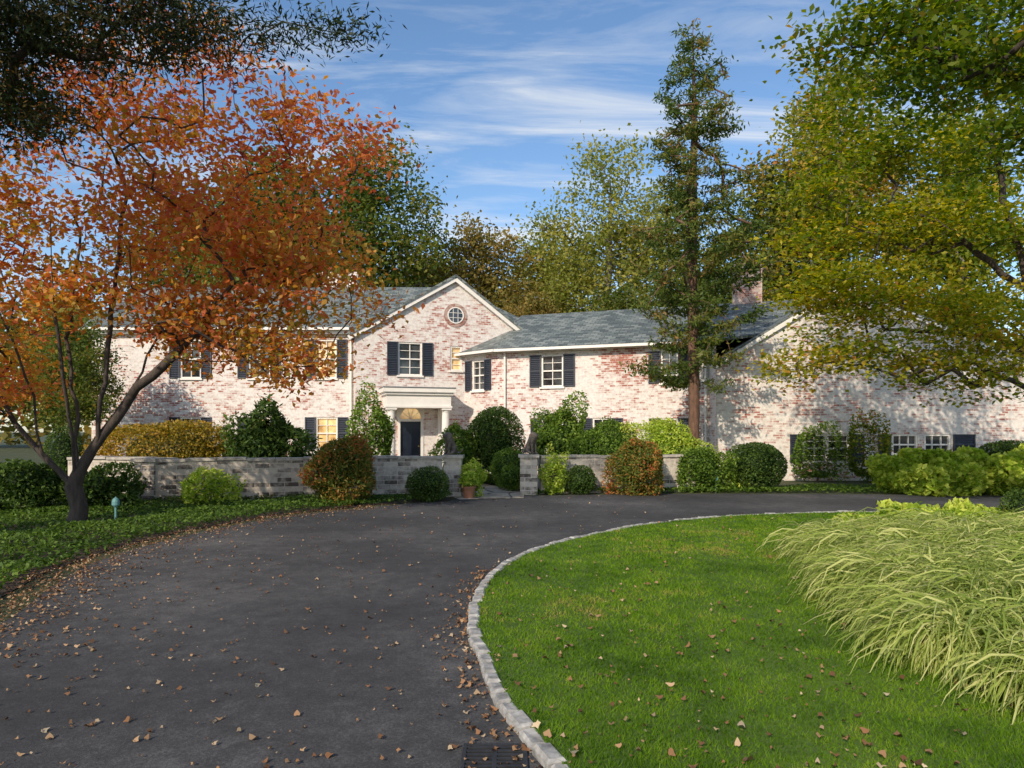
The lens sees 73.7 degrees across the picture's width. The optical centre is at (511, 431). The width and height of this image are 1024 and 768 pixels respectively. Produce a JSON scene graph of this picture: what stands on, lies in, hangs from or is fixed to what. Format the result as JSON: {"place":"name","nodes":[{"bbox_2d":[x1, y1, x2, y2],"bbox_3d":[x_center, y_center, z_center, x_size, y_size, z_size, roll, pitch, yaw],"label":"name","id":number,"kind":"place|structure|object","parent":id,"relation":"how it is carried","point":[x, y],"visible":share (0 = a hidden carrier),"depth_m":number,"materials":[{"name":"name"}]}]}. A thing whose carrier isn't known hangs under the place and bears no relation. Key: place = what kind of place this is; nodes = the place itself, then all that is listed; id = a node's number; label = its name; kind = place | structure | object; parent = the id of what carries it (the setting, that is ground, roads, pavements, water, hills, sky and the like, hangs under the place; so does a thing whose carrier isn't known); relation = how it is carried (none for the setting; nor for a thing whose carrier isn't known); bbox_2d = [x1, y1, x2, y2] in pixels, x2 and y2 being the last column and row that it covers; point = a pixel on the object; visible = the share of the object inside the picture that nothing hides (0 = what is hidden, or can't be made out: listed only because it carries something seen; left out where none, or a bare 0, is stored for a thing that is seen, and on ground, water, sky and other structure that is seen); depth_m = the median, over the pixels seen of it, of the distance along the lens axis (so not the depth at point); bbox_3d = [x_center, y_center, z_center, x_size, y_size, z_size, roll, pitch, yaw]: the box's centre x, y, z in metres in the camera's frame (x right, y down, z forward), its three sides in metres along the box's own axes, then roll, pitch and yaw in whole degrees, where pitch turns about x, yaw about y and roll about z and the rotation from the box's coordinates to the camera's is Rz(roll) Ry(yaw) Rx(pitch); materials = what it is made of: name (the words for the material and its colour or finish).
{"place":"outdoors","nodes":[
{"label":"outdoors","id":0,"kind":"place"},
{"bbox_2d":[443,482,523,498],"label":"path","id":1,"kind":"structure","parent":0,"point":[492,492],"depth_m":18.22,"materials":[{"name":"grey stone"}]},
{"bbox_2d":[457,470,478,497],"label":"potted plant","id":2,"kind":"object","parent":1,"relation":"on","point":[465,480],"visible":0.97,"depth_m":17.23,"materials":[{"name":"green plant"}]},
{"bbox_2d":[0,432,1002,623],"bbox_3d":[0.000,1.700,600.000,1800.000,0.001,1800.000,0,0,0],"label":"ground","id":3,"kind":"structure","parent":0,"point":[25,452],"depth_m":18.39,"materials":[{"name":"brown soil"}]},
{"bbox_2d":[9,286,105,430],"bbox_3d":[-21.815,-2.873,34.377,5.929,9.403,7.833,0,0,-28],"label":"maple tree","id":4,"kind":"object","parent":3,"relation":"on","point":[74,316],"visible":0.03,"depth_m":32.80,"materials":[{"name":"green plant"}]},
{"bbox_2d":[43,426,83,484],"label":"shrub","id":5,"kind":"object","parent":3,"relation":"on","point":[60,452],"visible":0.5,"depth_m":19.75,"materials":[{"name":"green plant"}]},
{"bbox_2d":[16,310,138,444],"bbox_3d":[-15.576,-1.294,24.026,5.127,6.155,3.881,0,0,31],"label":"maple tree","id":6,"kind":"object","parent":3,"relation":"on","point":[86,378],"visible":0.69,"depth_m":23.79,"materials":[{"name":"green plant"}]},
{"bbox_2d":[67,456,177,492],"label":"garden wall","id":7,"kind":"structure","parent":3,"relation":"on","point":[97,460],"depth_m":17.49,"materials":[{"name":"stone"}]},
{"bbox_2d":[130,458,166,504],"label":"gate pier","id":8,"kind":"structure","parent":3,"relation":"on","point":[146,467],"depth_m":15.67,"materials":[{"name":"stone"}]},
{"bbox_2d":[81,418,236,458],"bbox_3d":[-9.845,0.687,19.544,4.706,2.136,2.129,0,0,0],"label":"hedge","id":9,"kind":"object","parent":3,"relation":"on","point":[168,438],"visible":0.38,"depth_m":19.01,"materials":[{"name":"yellow plant"}]},
{"bbox_2d":[96,178,262,306],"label":"oak tree","id":10,"kind":"object","parent":3,"relation":"on","point":[186,272],"visible":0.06,"depth_m":42.68,"materials":[{"name":"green plant"}]},
{"bbox_2d":[0,498,451,596],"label":"planting bed","id":11,"kind":"object","parent":3,"relation":"on","point":[82,556],"visible":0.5,"depth_m":11.40,"materials":[{"name":"green plant"}]},
{"bbox_2d":[0,457,67,512],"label":"shrub","id":12,"kind":"object","parent":11,"relation":"on","point":[25,481],"visible":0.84,"depth_m":13.66,"materials":[{"name":"green plant"}]},
{"bbox_2d":[46,460,148,509],"bbox_3d":[-8.781,1.173,14.658,1.858,1.164,1.724,0,0,0],"label":"shrub","id":13,"kind":"object","parent":11,"relation":"on","point":[100,487],"visible":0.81,"depth_m":14.33,"materials":[{"name":"green plant"}]},
{"bbox_2d":[0,0,407,168],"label":"evergreen tree","id":14,"kind":"object","parent":11,"relation":"on","point":[32,21],"visible":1,"depth_m":9.05,"materials":[{"name":"green plant"}]},
{"bbox_2d":[0,0,424,527],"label":"dogwood tree","id":15,"kind":"object","parent":11,"relation":"on","point":[169,328],"visible":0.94,"depth_m":11.83,"materials":[{"name":"orange plant"}]},
{"bbox_2d":[179,465,246,506],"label":"shrub","id":16,"kind":"object","parent":11,"relation":"on","point":[214,488],"visible":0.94,"depth_m":15.11,"materials":[{"name":"green plant"}]},
{"bbox_2d":[0,490,451,589],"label":"ground cover","id":17,"kind":"object","parent":11,"relation":"on","point":[58,521],"visible":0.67,"depth_m":11.98,"materials":[{"name":"green plant"}]},
{"bbox_2d":[297,432,376,505],"bbox_3d":[-4.024,0.886,15.976,1.703,1.763,1.780,0,0,0],"label":"shrub","id":18,"kind":"object","parent":11,"relation":"on","point":[339,466],"visible":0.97,"depth_m":15.52,"materials":[{"name":"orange plant"}]},
{"bbox_2d":[405,465,449,501],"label":"boxwood","id":19,"kind":"object","parent":11,"relation":"on","point":[427,482],"visible":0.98,"depth_m":16.36,"materials":[{"name":"green plant"}]},
{"bbox_2d":[168,126,341,286],"bbox_3d":[-14.615,-7.914,40.757,11.059,19.739,12.961,0,0,21],"label":"oak tree","id":20,"kind":"object","parent":3,"relation":"on","point":[258,201],"visible":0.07,"depth_m":39.07,"materials":[{"name":"green plant"}]},
{"bbox_2d":[215,394,323,457],"bbox_3d":[-6.876,0.357,19.530,2.727,2.888,2.850,0,0,0],"label":"rhododendron","id":21,"kind":"object","parent":3,"relation":"on","point":[258,437],"visible":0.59,"depth_m":19.00,"materials":[{"name":"green plant"}]},
{"bbox_2d":[156,455,442,503],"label":"garden wall","id":22,"kind":"structure","parent":3,"relation":"on","point":[270,476],"depth_m":16.58,"materials":[{"name":"stone"}]},
{"bbox_2d":[344,376,395,458],"bbox_3d":[-4.983,-0.073,24.021,1.873,3.662,1.676,0,0,0],"label":"shrub","id":23,"kind":"object","parent":3,"relation":"on","point":[383,432],"visible":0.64,"depth_m":23.64,"materials":[{"name":"green plant"}]},
{"bbox_2d":[276,112,469,286],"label":"oak tree","id":24,"kind":"object","parent":3,"relation":"on","point":[369,205],"visible":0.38,"depth_m":41.67,"materials":[{"name":"green plant"}]},
{"bbox_2d":[441,455,464,496],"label":"gate pier","id":25,"kind":"structure","parent":3,"relation":"on","point":[452,465],"depth_m":17.77,"materials":[{"name":"stone"}]},
{"bbox_2d":[427,420,480,471],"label":"shrub","id":26,"kind":"object","parent":3,"relation":"on","point":[461,435],"visible":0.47,"depth_m":21.26,"materials":[{"name":"green plant"}]},
{"bbox_2d":[459,457,488,496],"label":"shrub","id":27,"kind":"object","parent":3,"relation":"on","point":[477,467],"visible":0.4,"depth_m":17.82,"materials":[{"name":"green plant"}]},
{"bbox_2d":[406,209,576,314],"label":"maple tree","id":28,"kind":"object","parent":3,"relation":"on","point":[482,279],"visible":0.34,"depth_m":45.84,"materials":[{"name":"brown plant"}]},
{"bbox_2d":[464,406,525,484],"bbox_3d":[-0.587,0.455,21.980,2.098,2.597,1.660,0,0,0],"label":"boxwood","id":29,"kind":"object","parent":3,"relation":"on","point":[494,435],"visible":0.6,"depth_m":21.55,"materials":[{"name":"green plant"}]},
{"bbox_2d":[489,446,523,488],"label":"shrub","id":30,"kind":"object","parent":3,"relation":"on","point":[509,457],"visible":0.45,"depth_m":20.00,"materials":[{"name":"green plant"}]},
{"bbox_2d":[499,464,519,490],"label":"shrub","id":31,"kind":"object","parent":3,"relation":"on","point":[511,478],"visible":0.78,"depth_m":19.23,"materials":[{"name":"green plant"}]},
{"bbox_2d":[0,288,1023,447],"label":"woods","id":32,"kind":"object","parent":3,"relation":"on","point":[6,435],"visible":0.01,"depth_m":69.31,"materials":[{"name":"green plant"}]},
{"bbox_2d":[495,284,565,316],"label":"maple tree","id":33,"kind":"object","parent":3,"relation":"on","point":[537,308],"visible":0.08,"depth_m":40.24,"materials":[{"name":"green plant"}]},
{"bbox_2d":[495,222,603,312],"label":"maple tree","id":34,"kind":"object","parent":3,"relation":"on","point":[536,264],"visible":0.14,"depth_m":48.12,"materials":[{"name":"green plant"}]},
{"bbox_2d":[78,262,1023,480],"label":"brick house","id":35,"kind":"structure","parent":3,"relation":"on","point":[462,352],"depth_m":26.74,"materials":[{"name":"brick"}]},
{"bbox_2d":[178,340,201,379],"bbox_3d":[-12.995,-2.897,27.635,0.963,1.642,0.210,0,0,0],"label":"window","id":36,"kind":"structure","parent":35,"relation":"in","point":[185,375],"depth_m":27.72,"materials":[{"name":"white paint"}]},
{"bbox_2d":[315,417,336,450],"bbox_3d":[-7.494,0.112,27.635,1.002,1.373,0.210,0,0,0],"label":"window","id":37,"kind":"structure","parent":35,"relation":"in","point":[326,427],"depth_m":27.72,"materials":[{"name":"yellow glass"}]},
{"bbox_2d":[400,422,419,455],"bbox_3d":[-4.137,0.540,27.750,0.840,1.880,0.121,0,0,-18],"label":"door","id":38,"kind":"structure","parent":35,"relation":"in","point":[409,431],"depth_m":27.77,"materials":[{"name":"paint"}]},
{"bbox_2d":[397,342,423,376],"bbox_3d":[-4.133,-2.905,27.694,1.083,1.415,0.516,0,0,0],"label":"window","id":39,"kind":"structure","parent":35,"relation":"in","point":[409,353],"depth_m":27.76,"materials":[{"name":"white paint"}]},
{"bbox_2d":[444,303,466,326],"bbox_3d":[-2.330,-4.800,28.228,0.980,0.980,0.050,0,0,-18],"label":"round window","id":40,"kind":"structure","parent":35,"relation":"in","point":[455,315],"depth_m":28.23,"materials":[{"name":"white paint"}]},
{"bbox_2d":[470,360,485,392],"bbox_3d":[-1.364,-2.245,27.829,0.730,1.306,0.693,0,0,0],"label":"window","id":41,"kind":"structure","parent":35,"relation":"in","point":[478,366],"depth_m":27.92,"materials":[{"name":"white paint"}]},
{"bbox_2d":[539,354,564,388],"bbox_3d":[1.554,-2.302,26.313,0.992,1.311,0.505,0,0,0],"label":"window","id":42,"kind":"structure","parent":35,"relation":"in","point":[552,365],"depth_m":26.38,"materials":[{"name":"white paint"}]},
{"bbox_2d":[892,434,916,455],"bbox_3d":[13.586,0.494,23.635,1.005,0.791,0.210,0,0,0],"label":"window","id":43,"kind":"structure","parent":35,"relation":"in","point":[899,441],"depth_m":23.72,"materials":[{"name":"white paint"}]},
{"bbox_2d":[924,434,949,450],"bbox_3d":[14.717,0.459,23.685,0.918,0.721,0.110,0,0,0],"label":"window","id":44,"kind":"structure","parent":35,"relation":"in","point":[931,441],"depth_m":23.72,"materials":[{"name":"white paint"}]},
{"bbox_2d":[537,443,569,494],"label":"shrub","id":45,"kind":"object","parent":3,"relation":"on","point":[552,468],"visible":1,"depth_m":18.22,"materials":[{"name":"green plant"}]},
{"bbox_2d":[525,390,591,478],"bbox_3d":[1.630,0.223,22.220,2.497,3.067,2.335,0,0,0],"label":"shrub","id":46,"kind":"object","parent":3,"relation":"on","point":[556,433],"visible":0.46,"depth_m":21.85,"materials":[{"name":"green plant"}]},
{"bbox_2d":[565,465,596,494],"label":"boxwood","id":47,"kind":"object","parent":3,"relation":"on","point":[580,478],"visible":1,"depth_m":18.23,"materials":[{"name":"green plant"}]},
{"bbox_2d":[510,120,685,312],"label":"ash tree","id":48,"kind":"object","parent":3,"relation":"on","point":[608,234],"visible":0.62,"depth_m":42.32,"materials":[{"name":"green plant"}]},
{"bbox_2d":[561,416,637,454],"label":"shrub","id":49,"kind":"object","parent":3,"relation":"on","point":[599,439],"visible":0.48,"depth_m":20.79,"materials":[{"name":"green plant"}]},
{"bbox_2d":[538,454,695,493],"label":"garden wall","id":50,"kind":"structure","parent":3,"relation":"on","point":[595,463],"depth_m":18.90,"materials":[{"name":"stone"}]},
{"bbox_2d":[576,279,659,311],"bbox_3d":[6.027,-3.456,38.613,6.683,10.600,8.830,0,0,-19],"label":"maple tree","id":51,"kind":"object","parent":3,"relation":"on","point":[614,299],"visible":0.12,"depth_m":38.41,"materials":[{"name":"green plant"}]},
{"bbox_2d":[601,437,665,495],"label":"shrub","id":52,"kind":"object","parent":3,"relation":"on","point":[639,462],"visible":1,"depth_m":17.90,"materials":[{"name":"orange plant"}]},
{"bbox_2d":[587,178,737,307],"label":"ash tree","id":53,"kind":"object","parent":3,"relation":"on","point":[652,192],"visible":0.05,"depth_m":45.50,"materials":[{"name":"green plant"}]},
{"bbox_2d":[610,416,721,453],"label":"shrub","id":54,"kind":"object","parent":3,"relation":"on","point":[667,441],"visible":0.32,"depth_m":20.58,"materials":[{"name":"green plant"}]},
{"bbox_2d":[619,17,784,485],"bbox_3d":[5.498,-5.415,20.847,4.543,14.439,5.379,0,0,-38],"label":"conifer tree","id":55,"kind":"object","parent":3,"relation":"on","point":[690,206],"visible":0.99,"depth_m":20.61,"materials":[{"name":"green plant"}]},
{"bbox_2d":[650,256,762,306],"bbox_3d":[10.996,-4.121,39.180,9.969,11.968,7.546,0,0,-34],"label":"maple tree","id":56,"kind":"object","parent":3,"relation":"on","point":[705,295],"visible":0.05,"depth_m":37.83,"materials":[{"name":"green plant"}]},
{"bbox_2d":[675,445,739,492],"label":"shrub","id":57,"kind":"object","parent":3,"relation":"on","point":[705,468],"visible":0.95,"depth_m":18.91,"materials":[{"name":"green plant"}]},
{"bbox_2d":[723,442,787,491],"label":"boxwood","id":58,"kind":"object","parent":3,"relation":"on","point":[762,464],"visible":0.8,"depth_m":19.14,"materials":[{"name":"green plant"}]},
{"bbox_2d":[534,483,994,494],"bbox_3d":[10.837,1.592,18.974,20.356,0.278,3.699,0,0,6],"label":"ground cover","id":59,"kind":"object","parent":3,"relation":"on","point":[840,487],"visible":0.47,"depth_m":18.83,"materials":[{"name":"green plant"}]},
{"bbox_2d":[686,146,890,301],"bbox_3d":[16.138,-7.604,40.779,10.702,19.102,12.543,0,0,-36],"label":"oak tree","id":60,"kind":"object","parent":3,"relation":"on","point":[748,205],"visible":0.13,"depth_m":39.70,"materials":[{"name":"green plant"}]},
{"bbox_2d":[789,419,852,481],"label":"shrub","id":61,"kind":"object","parent":3,"relation":"on","point":[817,474],"visible":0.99,"depth_m":22.79,"materials":[{"name":"green plant"}]},
{"bbox_2d":[724,48,950,310],"bbox_3d":[19.808,-10.203,41.156,14.557,24.287,10.834,0,0,-17],"label":"maple tree","id":62,"kind":"object","parent":3,"relation":"on","point":[870,192],"visible":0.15,"depth_m":39.75,"materials":[{"name":"green plant"}]},
{"bbox_2d":[843,408,893,482],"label":"shrub","id":63,"kind":"object","parent":3,"relation":"on","point":[857,471],"visible":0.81,"depth_m":22.59,"materials":[{"name":"green plant"}]},
{"bbox_2d":[734,0,1023,407],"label":"maple tree","id":64,"kind":"object","parent":3,"relation":"on","point":[925,238],"visible":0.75,"depth_m":15.65,"materials":[{"name":"green plant"}]},
{"bbox_2d":[864,453,909,493],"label":"hydrangea","id":65,"kind":"object","parent":3,"relation":"on","point":[883,469],"visible":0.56,"depth_m":18.74,"materials":[{"name":"green plant"}]},
{"bbox_2d":[891,463,950,496],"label":"hydrangea","id":66,"kind":"object","parent":3,"relation":"on","point":[915,479],"visible":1,"depth_m":17.77,"materials":[{"name":"green plant"}]},
{"bbox_2d":[896,447,973,496],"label":"hydrangea","id":67,"kind":"object","parent":3,"relation":"on","point":[919,455],"visible":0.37,"depth_m":18.34,"materials":[{"name":"green plant"}]},
{"bbox_2d":[869,97,1023,343],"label":"maple tree","id":68,"kind":"object","parent":3,"relation":"on","point":[952,269],"visible":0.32,"depth_m":35.94,"materials":[{"name":"green plant"}]},
{"bbox_2d":[931,457,994,496],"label":"hydrangea","id":69,"kind":"object","parent":3,"relation":"on","point":[975,481],"visible":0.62,"depth_m":17.74,"materials":[{"name":"green plant"}]},
{"bbox_2d":[953,445,1006,493],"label":"hydrangea","id":70,"kind":"object","parent":3,"relation":"on","point":[979,456],"visible":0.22,"depth_m":18.33,"materials":[{"name":"green plant"}]},
{"bbox_2d":[978,440,1023,455],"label":"boxwood","id":71,"kind":"object","parent":3,"relation":"on","point":[1001,446],"visible":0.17,"depth_m":21.60,"materials":[{"name":"green plant"}]},
{"bbox_2d":[984,443,1023,495],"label":"hydrangea","id":72,"kind":"object","parent":3,"relation":"on","point":[1011,462],"visible":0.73,"depth_m":17.79,"materials":[{"name":"green plant"}]},
{"bbox_2d":[0,494,1014,767],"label":"driveway","id":73,"kind":"structure","parent":0,"point":[414,724],"depth_m":5.55,"materials":[{"name":"grey asphalt"}]},
{"bbox_2d":[0,497,665,767],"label":"fallen leaves","id":74,"kind":"object","parent":73,"relation":"on","point":[252,736],"visible":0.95,"depth_m":6.51,"materials":[{"name":"brown plant"}]},
{"bbox_2d":[460,743,527,767],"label":"drain grate","id":75,"kind":"object","parent":73,"relation":"on","point":[477,753],"visible":0.96,"depth_m":3.55,"materials":[{"name":"metal"}]},
{"bbox_2d":[467,510,879,767],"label":"kerb","id":76,"kind":"structure","parent":73,"relation":"on","point":[545,755],"depth_m":4.51,"materials":[{"name":"stone"}]},
{"bbox_2d":[0,0,1023,431],"label":"sky","id":77,"kind":"structure","parent":0,"point":[498,92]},
{"bbox_2d":[518,454,538,494],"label":"gate pier","id":78,"kind":"structure","parent":0,"point":[528,474],"depth_m":18.27,"materials":[{"name":"stone"}]},
{"bbox_2d":[475,510,1023,767],"bbox_3d":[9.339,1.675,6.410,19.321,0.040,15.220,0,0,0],"label":"lawn","id":79,"kind":"structure","parent":0,"point":[737,734],"depth_m":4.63,"materials":[{"name":"green plant"}]},
{"bbox_2d":[483,513,967,767],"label":"fallen leaves","id":80,"kind":"object","parent":79,"relation":"on","point":[536,724],"visible":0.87,"depth_m":4.11,"materials":[{"name":"brown plant"}]},
{"bbox_2d":[930,665,1023,711],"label":"planting bed","id":81,"kind":"object","parent":79,"relation":"on","point":[1001,697],"visible":0.03,"depth_m":4.27,"materials":[{"name":"soil"}]},
{"bbox_2d":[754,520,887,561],"bbox_3d":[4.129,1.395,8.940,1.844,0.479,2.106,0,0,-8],"label":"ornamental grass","id":82,"kind":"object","parent":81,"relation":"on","point":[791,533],"depth_m":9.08,"materials":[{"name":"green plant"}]},
{"bbox_2d":[776,526,896,564],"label":"ornamental grass","id":83,"kind":"object","parent":81,"relation":"on","point":[814,529],"depth_m":8.54,"materials":[{"name":"green plant"}]},
{"bbox_2d":[772,541,903,593],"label":"ornamental grass","id":84,"kind":"object","parent":81,"relation":"on","point":[825,555],"depth_m":7.38,"materials":[{"name":"green plant"}]},
{"bbox_2d":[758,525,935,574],"bbox_3d":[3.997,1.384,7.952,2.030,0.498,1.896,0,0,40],"label":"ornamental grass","id":85,"kind":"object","parent":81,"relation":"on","point":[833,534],"depth_m":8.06,"materials":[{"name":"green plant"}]},
{"bbox_2d":[763,548,951,617],"bbox_3d":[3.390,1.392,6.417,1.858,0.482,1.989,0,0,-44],"label":"ornamental grass","id":86,"kind":"object","parent":81,"relation":"on","point":[844,561],"depth_m":6.46,"materials":[{"name":"green plant"}]},
{"bbox_2d":[758,0,1023,186],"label":"maple tree","id":87,"kind":"object","parent":81,"relation":"on","point":[981,70],"visible":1,"depth_m":9.60,"materials":[{"name":"green plant"}]},
{"bbox_2d":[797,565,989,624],"bbox_3d":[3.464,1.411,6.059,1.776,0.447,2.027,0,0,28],"label":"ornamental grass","id":88,"kind":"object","parent":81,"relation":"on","point":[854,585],"depth_m":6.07,"materials":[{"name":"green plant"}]},
{"bbox_2d":[862,499,940,520],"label":"shrub","id":89,"kind":"object","parent":81,"relation":"on","point":[885,504],"visible":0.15,"depth_m":11.16,"materials":[{"name":"green plant"}]},
{"bbox_2d":[828,534,979,562],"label":"ornamental grass","id":90,"kind":"object","parent":81,"relation":"on","point":[890,542],"depth_m":7.35,"materials":[{"name":"green plant"}]},
{"bbox_2d":[803,541,1010,592],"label":"ornamental grass","id":91,"kind":"object","parent":81,"relation":"on","point":[906,553],"depth_m":6.57,"materials":[{"name":"green plant"}]},
{"bbox_2d":[804,574,1014,646],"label":"ornamental grass","id":92,"kind":"object","parent":81,"relation":"on","point":[862,603],"depth_m":5.61,"materials":[{"name":"green plant"}]},
{"bbox_2d":[801,576,1023,700],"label":"ornamental grass","id":93,"kind":"object","parent":81,"relation":"on","point":[918,628],"depth_m":4.75,"materials":[{"name":"green plant"}]},
{"bbox_2d":[853,507,1016,534],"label":"ornamental grass","id":94,"kind":"object","parent":81,"relation":"on","point":[915,514],"depth_m":9.28,"materials":[{"name":"green plant"}]},
{"bbox_2d":[862,560,1023,622],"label":"ornamental grass","id":95,"kind":"object","parent":81,"relation":"on","point":[960,579],"depth_m":5.59,"materials":[{"name":"green plant"}]},
{"bbox_2d":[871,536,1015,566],"bbox_3d":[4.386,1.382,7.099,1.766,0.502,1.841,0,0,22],"label":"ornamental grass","id":96,"kind":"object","parent":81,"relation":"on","point":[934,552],"depth_m":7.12,"materials":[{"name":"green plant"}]},
{"bbox_2d":[873,517,1023,551],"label":"ornamental grass","id":97,"kind":"object","parent":81,"relation":"on","point":[937,531],"depth_m":8.01,"materials":[{"name":"green plant"}]},
{"bbox_2d":[908,537,1023,565],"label":"ornamental grass","id":98,"kind":"object","parent":81,"relation":"on","point":[1015,547],"depth_m":7.02,"materials":[{"name":"green plant"}]},
{"bbox_2d":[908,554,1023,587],"bbox_3d":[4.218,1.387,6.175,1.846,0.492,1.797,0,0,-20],"label":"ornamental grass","id":99,"kind":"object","parent":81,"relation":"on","point":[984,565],"depth_m":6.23,"materials":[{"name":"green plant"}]},
{"bbox_2d":[914,547,1023,575],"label":"ornamental grass","id":100,"kind":"object","parent":81,"relation":"on","point":[997,558],"depth_m":6.54,"materials":[{"name":"green plant"}]},
{"bbox_2d":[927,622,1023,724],"bbox_3d":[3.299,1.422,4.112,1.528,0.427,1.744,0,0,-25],"label":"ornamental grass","id":101,"kind":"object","parent":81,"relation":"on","point":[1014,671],"depth_m":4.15,"materials":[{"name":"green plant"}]},
{"bbox_2d":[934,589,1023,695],"bbox_3d":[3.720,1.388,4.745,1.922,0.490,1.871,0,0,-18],"label":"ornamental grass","id":102,"kind":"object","parent":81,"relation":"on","point":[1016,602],"depth_m":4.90,"materials":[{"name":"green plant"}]},
{"bbox_2d":[944,497,1013,519],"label":"shrub","id":103,"kind":"object","parent":81,"relation":"on","point":[957,506],"visible":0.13,"depth_m":10.54,"materials":[{"name":"green plant"}]},
{"bbox_2d":[997,487,1023,514],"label":"boxwood","id":104,"kind":"object","parent":81,"relation":"on","point":[1017,501],"visible":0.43,"depth_m":10.16,"materials":[{"name":"green plant"}]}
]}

